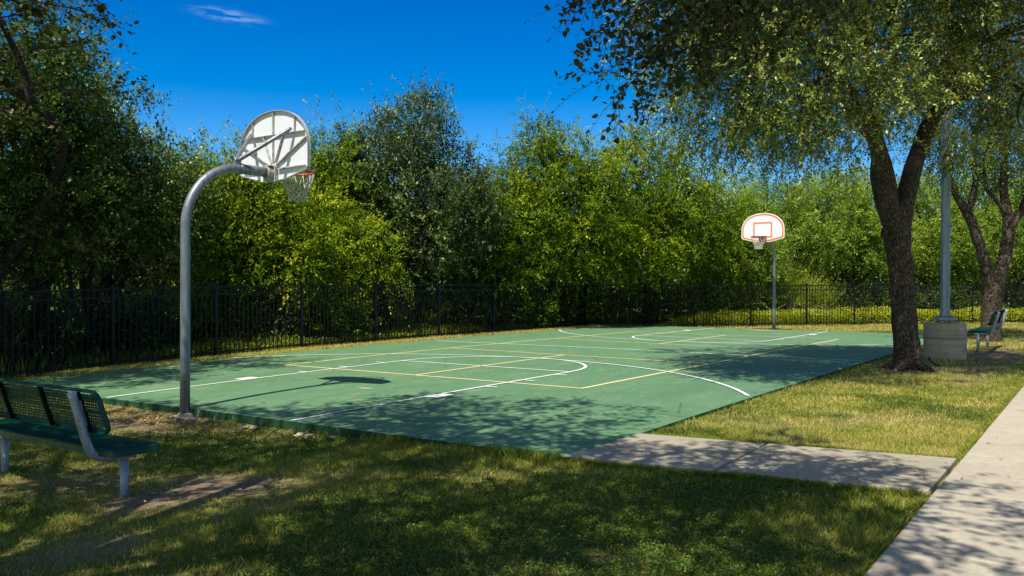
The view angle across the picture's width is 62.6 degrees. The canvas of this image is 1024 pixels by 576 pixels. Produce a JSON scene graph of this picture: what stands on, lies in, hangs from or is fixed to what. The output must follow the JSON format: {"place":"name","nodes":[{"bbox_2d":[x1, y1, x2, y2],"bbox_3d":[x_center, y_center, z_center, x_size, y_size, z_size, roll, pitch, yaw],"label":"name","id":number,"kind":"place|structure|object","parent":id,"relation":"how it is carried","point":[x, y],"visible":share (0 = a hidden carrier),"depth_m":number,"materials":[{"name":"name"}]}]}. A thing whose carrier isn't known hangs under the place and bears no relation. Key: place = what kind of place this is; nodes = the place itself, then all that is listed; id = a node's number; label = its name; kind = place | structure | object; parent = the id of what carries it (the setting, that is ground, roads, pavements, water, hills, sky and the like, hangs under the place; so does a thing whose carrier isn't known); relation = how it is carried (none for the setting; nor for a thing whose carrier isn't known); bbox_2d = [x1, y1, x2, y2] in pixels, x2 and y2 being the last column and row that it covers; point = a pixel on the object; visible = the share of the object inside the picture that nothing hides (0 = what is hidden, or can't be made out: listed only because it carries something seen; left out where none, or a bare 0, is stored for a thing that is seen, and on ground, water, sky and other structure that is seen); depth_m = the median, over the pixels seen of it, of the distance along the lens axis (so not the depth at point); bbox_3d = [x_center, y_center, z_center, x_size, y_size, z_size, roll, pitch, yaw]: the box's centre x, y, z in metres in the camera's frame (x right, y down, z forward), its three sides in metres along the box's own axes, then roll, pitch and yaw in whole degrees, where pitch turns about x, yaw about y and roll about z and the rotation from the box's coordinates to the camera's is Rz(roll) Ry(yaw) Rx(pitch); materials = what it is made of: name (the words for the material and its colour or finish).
{"place":"outdoors","nodes":[
{"label":"outdoors","id":0,"kind":"place"},
{"bbox_2d":[0,310,677,377],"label":"tall grass","id":1,"kind":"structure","parent":0,"point":[103,359],"depth_m":18.89,"materials":[{"name":"green plant"}]},
{"bbox_2d":[0,292,1023,575],"bbox_3d":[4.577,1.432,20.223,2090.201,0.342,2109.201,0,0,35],"label":"ground","id":2,"kind":"structure","parent":0,"point":[210,486],"depth_m":6.24,"materials":[{"name":"green plant"}]},
{"bbox_2d":[0,280,109,374],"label":"shrub","id":3,"kind":"object","parent":2,"relation":"on","point":[44,334],"visible":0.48,"depth_m":15.26,"materials":[{"name":"green plant"}]},
{"bbox_2d":[0,378,159,496],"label":"park bench","id":4,"kind":"object","parent":2,"relation":"on","point":[81,434],"visible":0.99,"depth_m":6.30,"materials":[{"name":"green metal"}]},
{"bbox_2d":[0,0,177,372],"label":"oak tree","id":5,"kind":"object","parent":2,"relation":"on","point":[15,175],"visible":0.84,"depth_m":15.05,"materials":[{"name":"green plant"}]},
{"bbox_2d":[54,231,131,353],"bbox_3d":[-8.456,0.211,16.860,1.251,2.743,1.415,0,0,-11],"label":"bare trunk","id":6,"kind":"object","parent":2,"relation":"on","point":[72,302],"visible":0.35,"depth_m":16.50,"materials":[{"name":"brown plant"}]},
{"bbox_2d":[25,290,162,361],"bbox_3d":[-8.869,0.994,17.187,2.989,2.328,3.232,0,0,-36],"label":"shrub","id":7,"kind":"object","parent":2,"relation":"on","point":[103,328],"visible":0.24,"depth_m":16.89,"materials":[{"name":"green plant"}]},
{"bbox_2d":[26,234,163,332],"bbox_3d":[-8.362,-0.329,17.185,1.087,3.733,2.710,0,0,17],"label":"bare trunk","id":8,"kind":"object","parent":2,"relation":"on","point":[111,280],"visible":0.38,"depth_m":17.71,"materials":[{"name":"brown plant"}]},
{"bbox_2d":[3,20,245,353],"bbox_3d":[-8.340,-2.019,17.652,5.740,7.313,4.893,0,0,-30],"label":"oak tree","id":9,"kind":"object","parent":2,"relation":"on","point":[173,187],"visible":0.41,"depth_m":17.39,"materials":[{"name":"green plant"}]},
{"bbox_2d":[76,291,204,357],"bbox_3d":[-8.173,1.039,18.384,2.812,1.983,3.268,0,0,-19],"label":"shrub","id":10,"kind":"object","parent":2,"relation":"on","point":[150,325],"visible":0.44,"depth_m":17.81,"materials":[{"name":"green plant"}]},
{"bbox_2d":[41,153,254,315],"bbox_3d":[-11.290,-1.268,26.986,7.137,6.394,6.363,0,0,-23],"label":"distant tree","id":11,"kind":"object","parent":2,"relation":"on","point":[126,286],"visible":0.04,"depth_m":26.01,"materials":[{"name":"green plant"}]},
{"bbox_2d":[24,415,335,535],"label":"stones","id":12,"kind":"object","parent":2,"relation":"on","point":[189,418],"visible":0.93,"depth_m":8.65,"materials":[{"name":"stone"}]},
{"bbox_2d":[148,280,272,343],"bbox_3d":[-7.276,1.023,20.211,3.339,2.566,3.449,0,0,35],"label":"shrub","id":13,"kind":"object","parent":2,"relation":"on","point":[209,319],"visible":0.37,"depth_m":19.64,"materials":[{"name":"green plant"}]},
{"bbox_2d":[176,110,315,417],"bbox_3d":[-3.332,-0.399,10.732,1.580,3.845,1.532,0,0,-11],"label":"basketball hoop","id":14,"kind":"object","parent":2,"relation":"on","point":[274,145],"visible":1,"depth_m":10.74,"materials":[{"name":"metal"}]},
{"bbox_2d":[115,115,385,339],"bbox_3d":[-6.397,-1.385,20.740,5.896,5.917,6.071,0,0,35],"label":"elm tree","id":15,"kind":"object","parent":2,"relation":"on","point":[254,235],"visible":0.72,"depth_m":19.95,"materials":[{"name":"green plant"}]},
{"bbox_2d":[203,281,319,342],"bbox_3d":[-6.447,0.855,20.870,3.407,2.147,2.998,0,0,15],"label":"shrub","id":16,"kind":"object","parent":2,"relation":"on","point":[271,319],"visible":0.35,"depth_m":20.29,"materials":[{"name":"green plant"}]},
{"bbox_2d":[197,190,370,303],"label":"distant tree","id":17,"kind":"object","parent":2,"relation":"on","point":[276,247],"visible":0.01,"depth_m":28.75,"materials":[{"name":"green plant"}]},
{"bbox_2d":[0,282,586,378],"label":"metal fence","id":18,"kind":"object","parent":2,"relation":"on","point":[112,297],"visible":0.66,"depth_m":18.55,"materials":[{"name":"black metal"}]},
{"bbox_2d":[243,90,393,309],"bbox_3d":[-5.172,-2.083,23.633,5.009,7.168,4.552,0,0,35],"label":"elm tree","id":19,"kind":"object","parent":2,"relation":"on","point":[319,157],"visible":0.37,"depth_m":23.29,"materials":[{"name":"green plant"}]},
{"bbox_2d":[258,268,386,343],"bbox_3d":[-4.979,0.718,21.607,3.536,2.500,3.645,0,0,35],"label":"shrub","id":20,"kind":"object","parent":2,"relation":"on","point":[329,315],"visible":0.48,"depth_m":21.18,"materials":[{"name":"green plant"}]},
{"bbox_2d":[238,199,440,330],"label":"elm tree","id":21,"kind":"object","parent":2,"relation":"on","point":[388,239],"visible":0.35,"depth_m":22.17,"materials":[{"name":"green plant"}]},
{"bbox_2d":[282,239,401,334],"bbox_3d":[-4.615,0.000,21.433,2.021,2.987,3.134,0,0,35],"label":"bare trunk","id":22,"kind":"object","parent":2,"relation":"on","point":[322,270],"visible":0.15,"depth_m":21.35,"materials":[{"name":"brown plant"}]},
{"bbox_2d":[323,273,418,333],"bbox_3d":[-4.240,0.785,23.683,3.586,2.674,3.400,0,0,35],"label":"shrub","id":23,"kind":"object","parent":2,"relation":"on","point":[400,317],"visible":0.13,"depth_m":23.08,"materials":[{"name":"green plant"}]},
{"bbox_2d":[360,231,402,333],"bbox_3d":[-4.004,-0.097,24.261,1.966,3.111,3.046,0,0,11],"label":"bare trunk","id":24,"kind":"object","parent":2,"relation":"on","point":[381,282],"visible":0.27,"depth_m":23.36,"materials":[{"name":"brown plant"}]},
{"bbox_2d":[303,63,522,331],"bbox_3d":[-3.079,-2.593,24.899,6.870,8.298,5.447,0,0,19],"label":"oak tree","id":25,"kind":"object","parent":2,"relation":"on","point":[435,186],"visible":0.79,"depth_m":24.29,"materials":[{"name":"green plant"}]},
{"bbox_2d":[409,236,452,323],"bbox_3d":[-2.751,-0.175,26.132,1.745,3.254,1.113,0,0,14],"label":"bare trunk","id":26,"kind":"object","parent":2,"relation":"on","point":[418,285],"visible":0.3,"depth_m":25.64,"materials":[{"name":"brown plant"}]},
{"bbox_2d":[379,287,483,332],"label":"shrub","id":27,"kind":"object","parent":2,"relation":"on","point":[419,310],"visible":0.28,"depth_m":25.61,"materials":[{"name":"green plant"}]},
{"bbox_2d":[0,0,917,164],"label":"shade tree","id":28,"kind":"object","parent":2,"relation":"on","point":[746,26],"visible":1,"depth_m":4.40,"materials":[{"name":"green plant"}]},
{"bbox_2d":[3,325,922,461],"bbox_3d":[2.304,1.535,18.739,10.581,0.401,21.404,0,0,35],"label":"court","id":29,"kind":"object","parent":2,"relation":"on","point":[482,391],"visible":0.86,"depth_m":12.45,"materials":[{"name":"green paint"}]},
{"bbox_2d":[385,199,552,309],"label":"distant tree","id":30,"kind":"object","parent":2,"relation":"on","point":[485,269],"visible":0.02,"depth_m":34.09,"materials":[{"name":"green plant"}]},
{"bbox_2d":[417,269,529,330],"bbox_3d":[-1.234,0.682,26.500,3.510,2.753,3.308,0,0,35],"label":"shrub","id":31,"kind":"object","parent":2,"relation":"on","point":[477,302],"visible":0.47,"depth_m":26.10,"materials":[{"name":"green plant"}]},
{"bbox_2d":[466,239,501,322],"bbox_3d":[-1.047,-0.206,27.365,1.639,3.353,1.882,0,0,7],"label":"bare trunk","id":32,"kind":"object","parent":2,"relation":"on","point":[470,270],"visible":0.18,"depth_m":26.87,"materials":[{"name":"brown plant"}]},
{"bbox_2d":[418,129,578,313],"bbox_3d":[-0.661,-1.902,27.203,5.455,6.899,4.801,0,0,35],"label":"elm tree","id":33,"kind":"object","parent":2,"relation":"on","point":[507,247],"visible":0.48,"depth_m":26.72,"materials":[{"name":"green plant"}]},
{"bbox_2d":[2,331,1022,574],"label":"fallen leaves","id":34,"kind":"object","parent":2,"relation":"on","point":[199,426],"visible":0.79,"depth_m":9.45,"materials":[{"name":"brown plant"}]},
{"bbox_2d":[2,150,1023,320],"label":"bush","id":35,"kind":"object","parent":2,"relation":"on","point":[416,279],"visible":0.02,"depth_m":32.28,"materials":[{"name":"plant"}]},
{"bbox_2d":[463,272,564,330],"bbox_3d":[0.029,0.777,27.632,3.571,2.621,3.890,0,0,35],"label":"shrub","id":36,"kind":"object","parent":2,"relation":"on","point":[520,306],"visible":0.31,"depth_m":27.09,"materials":[{"name":"green plant"}]},
{"bbox_2d":[42,393,997,575],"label":"clover","id":37,"kind":"object","parent":2,"relation":"on","point":[645,559],"visible":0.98,"depth_m":5.05,"materials":[{"name":"green plant"}]},
{"bbox_2d":[44,305,1022,371],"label":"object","id":38,"kind":"object","parent":2,"relation":"on","point":[738,316],"visible":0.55,"depth_m":30.80,"materials":[{"name":"plant"}]},
{"bbox_2d":[540,233,585,316],"bbox_3d":[1.808,-0.355,31.102,1.908,3.637,1.589,0,0,16],"label":"bare trunk","id":39,"kind":"object","parent":2,"relation":"on","point":[580,279],"visible":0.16,"depth_m":30.99,"materials":[{"name":"brown plant"}]},
{"bbox_2d":[476,93,659,326],"bbox_3d":[1.773,-2.662,28.609,6.285,8.361,5.335,0,0,35],"label":"elm tree","id":40,"kind":"object","parent":2,"relation":"on","point":[577,187],"visible":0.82,"depth_m":27.95,"materials":[{"name":"green plant"}]},
{"bbox_2d":[531,272,619,326],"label":"shrub","id":41,"kind":"object","parent":2,"relation":"on","point":[593,316],"visible":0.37,"depth_m":29.65,"materials":[{"name":"green plant"}]},
{"bbox_2d":[514,204,687,310],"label":"distant tree","id":42,"kind":"object","parent":2,"relation":"on","point":[589,277],"visible":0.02,"depth_m":37.21,"materials":[{"name":"green plant"}]},
{"bbox_2d":[572,269,673,325],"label":"shrub","id":43,"kind":"object","parent":2,"relation":"on","point":[622,301],"visible":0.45,"depth_m":31.02,"materials":[{"name":"green plant"}]},
{"bbox_2d":[556,107,762,324],"bbox_3d":[5.214,-2.547,30.387,7.703,8.170,5.959,0,0,3],"label":"elm tree","id":44,"kind":"object","parent":2,"relation":"on","point":[661,248],"visible":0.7,"depth_m":29.86,"materials":[{"name":"green plant"}]},
{"bbox_2d":[634,273,710,322],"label":"shrub","id":45,"kind":"object","parent":2,"relation":"on","point":[679,299],"visible":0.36,"depth_m":32.63,"materials":[{"name":"green plant"}]},
{"bbox_2d":[656,236,700,321],"bbox_3d":[6.204,-0.415,33.150,1.734,3.785,2.165,0,0,-30],"label":"bare trunk","id":46,"kind":"object","parent":2,"relation":"on","point":[661,280],"visible":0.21,"depth_m":33.04,"materials":[{"name":"brown plant"}]},
{"bbox_2d":[648,187,789,309],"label":"distant tree","id":47,"kind":"object","parent":2,"relation":"on","point":[702,259],"visible":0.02,"depth_m":40.94,"materials":[{"name":"green plant"}]},
{"bbox_2d":[677,272,766,322],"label":"shrub","id":48,"kind":"object","parent":2,"relation":"on","point":[713,305],"visible":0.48,"depth_m":32.52,"materials":[{"name":"green plant"}]},
{"bbox_2d":[707,267,758,311],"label":"feathery bush","id":49,"kind":"object","parent":2,"relation":"on","point":[742,304],"visible":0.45,"depth_m":32.72,"materials":[{"name":"green plant"}]},
{"bbox_2d":[676,169,801,308],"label":"mesquite tree","id":50,"kind":"object","parent":2,"relation":"on","point":[757,204],"visible":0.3,"depth_m":33.04,"materials":[{"name":"green plant"}]},
{"bbox_2d":[717,244,784,309],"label":"feathery bush","id":51,"kind":"object","parent":2,"relation":"on","point":[750,268],"visible":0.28,"depth_m":33.13,"materials":[{"name":"green plant"}]},
{"bbox_2d":[741,213,784,329],"bbox_3d":[8.046,-0.446,26.780,1.384,3.830,1.509,0,0,-8],"label":"basketball hoop","id":52,"kind":"object","parent":2,"relation":"on","point":[764,228],"visible":0.99,"depth_m":26.58,"materials":[{"name":"metal"}]},
{"bbox_2d":[724,266,808,319],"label":"shrub","id":53,"kind":"object","parent":2,"relation":"on","point":[778,283],"visible":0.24,"depth_m":33.57,"materials":[{"name":"green plant"}]},
{"bbox_2d":[745,251,817,310],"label":"feathery bush","id":54,"kind":"object","parent":2,"relation":"on","point":[790,279],"visible":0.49,"depth_m":33.48,"materials":[{"name":"green plant"}]},
{"bbox_2d":[725,164,868,309],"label":"mesquite tree","id":55,"kind":"object","parent":2,"relation":"on","point":[791,204],"visible":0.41,"depth_m":36.82,"materials":[{"name":"green plant"}]},
{"bbox_2d":[748,292,858,321],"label":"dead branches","id":56,"kind":"object","parent":2,"relation":"on","point":[801,305],"visible":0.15,"depth_m":33.10,"materials":[{"name":"brown wood"}]},
{"bbox_2d":[584,0,1023,371],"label":"live oak tree","id":57,"kind":"object","parent":2,"relation":"on","point":[866,119],"visible":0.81,"depth_m":12.41,"materials":[{"name":"green plant"}]},
{"bbox_2d":[586,283,1023,326],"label":"metal fence","id":58,"kind":"object","parent":2,"relation":"on","point":[750,323],"visible":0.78,"depth_m":30.12,"materials":[{"name":"black metal"}]},
{"bbox_2d":[784,269,845,311],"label":"feathery bush","id":59,"kind":"object","parent":2,"relation":"on","point":[817,295],"visible":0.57,"depth_m":33.47,"materials":[{"name":"green plant"}]},
{"bbox_2d":[758,169,923,309],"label":"distant tree","id":60,"kind":"object","parent":2,"relation":"on","point":[833,280],"visible":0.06,"depth_m":45.60,"materials":[{"name":"green plant"}]},
{"bbox_2d":[808,273,889,310],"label":"shrub","id":61,"kind":"object","parent":2,"relation":"on","point":[848,299],"visible":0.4,"depth_m":35.63,"materials":[{"name":"green plant"}]},
{"bbox_2d":[778,156,940,301],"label":"mesquite tree","id":62,"kind":"object","parent":2,"relation":"on","point":[865,218],"visible":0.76,"depth_m":35.77,"materials":[{"name":"green plant"}]},
{"bbox_2d":[842,274,939,310],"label":"shrub","id":63,"kind":"object","parent":2,"relation":"on","point":[882,292],"visible":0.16,"depth_m":35.72,"materials":[{"name":"green plant"}]},
{"bbox_2d":[851,157,1020,290],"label":"mesquite tree","id":64,"kind":"object","parent":2,"relation":"on","point":[925,267],"visible":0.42,"depth_m":36.21,"materials":[{"name":"green plant"}]},
{"bbox_2d":[858,169,1022,309],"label":"distant tree","id":65,"kind":"object","parent":2,"relation":"on","point":[953,275],"visible":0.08,"depth_m":45.01,"materials":[{"name":"green plant"}]},
{"bbox_2d":[860,0,1023,341],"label":"live oak tree","id":66,"kind":"object","parent":2,"relation":"on","point":[994,282],"visible":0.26,"depth_m":21.60,"materials":[{"name":"green plant"}]},
{"bbox_2d":[923,16,966,360],"bbox_3d":[8.595,-2.778,16.691,0.770,8.700,0.770,0,0,11],"label":"light pole","id":67,"kind":"object","parent":2,"relation":"on","point":[944,340],"visible":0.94,"depth_m":16.62,"materials":[{"name":"metal"}]},
{"bbox_2d":[917,272,1003,319],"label":"shrub","id":68,"kind":"object","parent":2,"relation":"on","point":[954,293],"visible":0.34,"depth_m":35.60,"materials":[{"name":"green plant"}]},
{"bbox_2d":[928,156,1023,308],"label":"mesquite tree","id":69,"kind":"object","parent":2,"relation":"on","point":[1017,249],"visible":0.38,"depth_m":35.48,"materials":[{"name":"green plant"}]},
{"bbox_2d":[968,309,1007,351],"bbox_3d":[10.758,0.971,18.981,0.599,0.966,2.180,0,0,35],"label":"park bench","id":70,"kind":"object","parent":2,"relation":"on","point":[998,316],"visible":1,"depth_m":18.31,"materials":[{"name":"green metal"}]},
{"bbox_2d":[953,275,1022,319],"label":"shrub","id":71,"kind":"object","parent":2,"relation":"on","point":[1012,295],"visible":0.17,"depth_m":35.58,"materials":[{"name":"green plant"}]},
{"bbox_2d":[964,186,1023,306],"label":"distant tree","id":72,"kind":"object","parent":2,"relation":"on","point":[1009,272],"visible":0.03,"depth_m":43.53,"materials":[{"name":"green plant"}]},
{"bbox_2d":[0,0,1023,282],"label":"sky","id":73,"kind":"structure","parent":0,"point":[243,60],"materials":[{"name":"blue"}]},
{"bbox_2d":[570,433,956,495],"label":"path","id":74,"kind":"structure","parent":0,"point":[843,466],"depth_m":6.79,"materials":[{"name":"concrete"}]},
{"bbox_2d":[864,386,1023,575],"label":"sidewalk","id":75,"kind":"structure","parent":0,"point":[976,520],"depth_m":5.07,"materials":[{"name":"concrete"}]}
]}

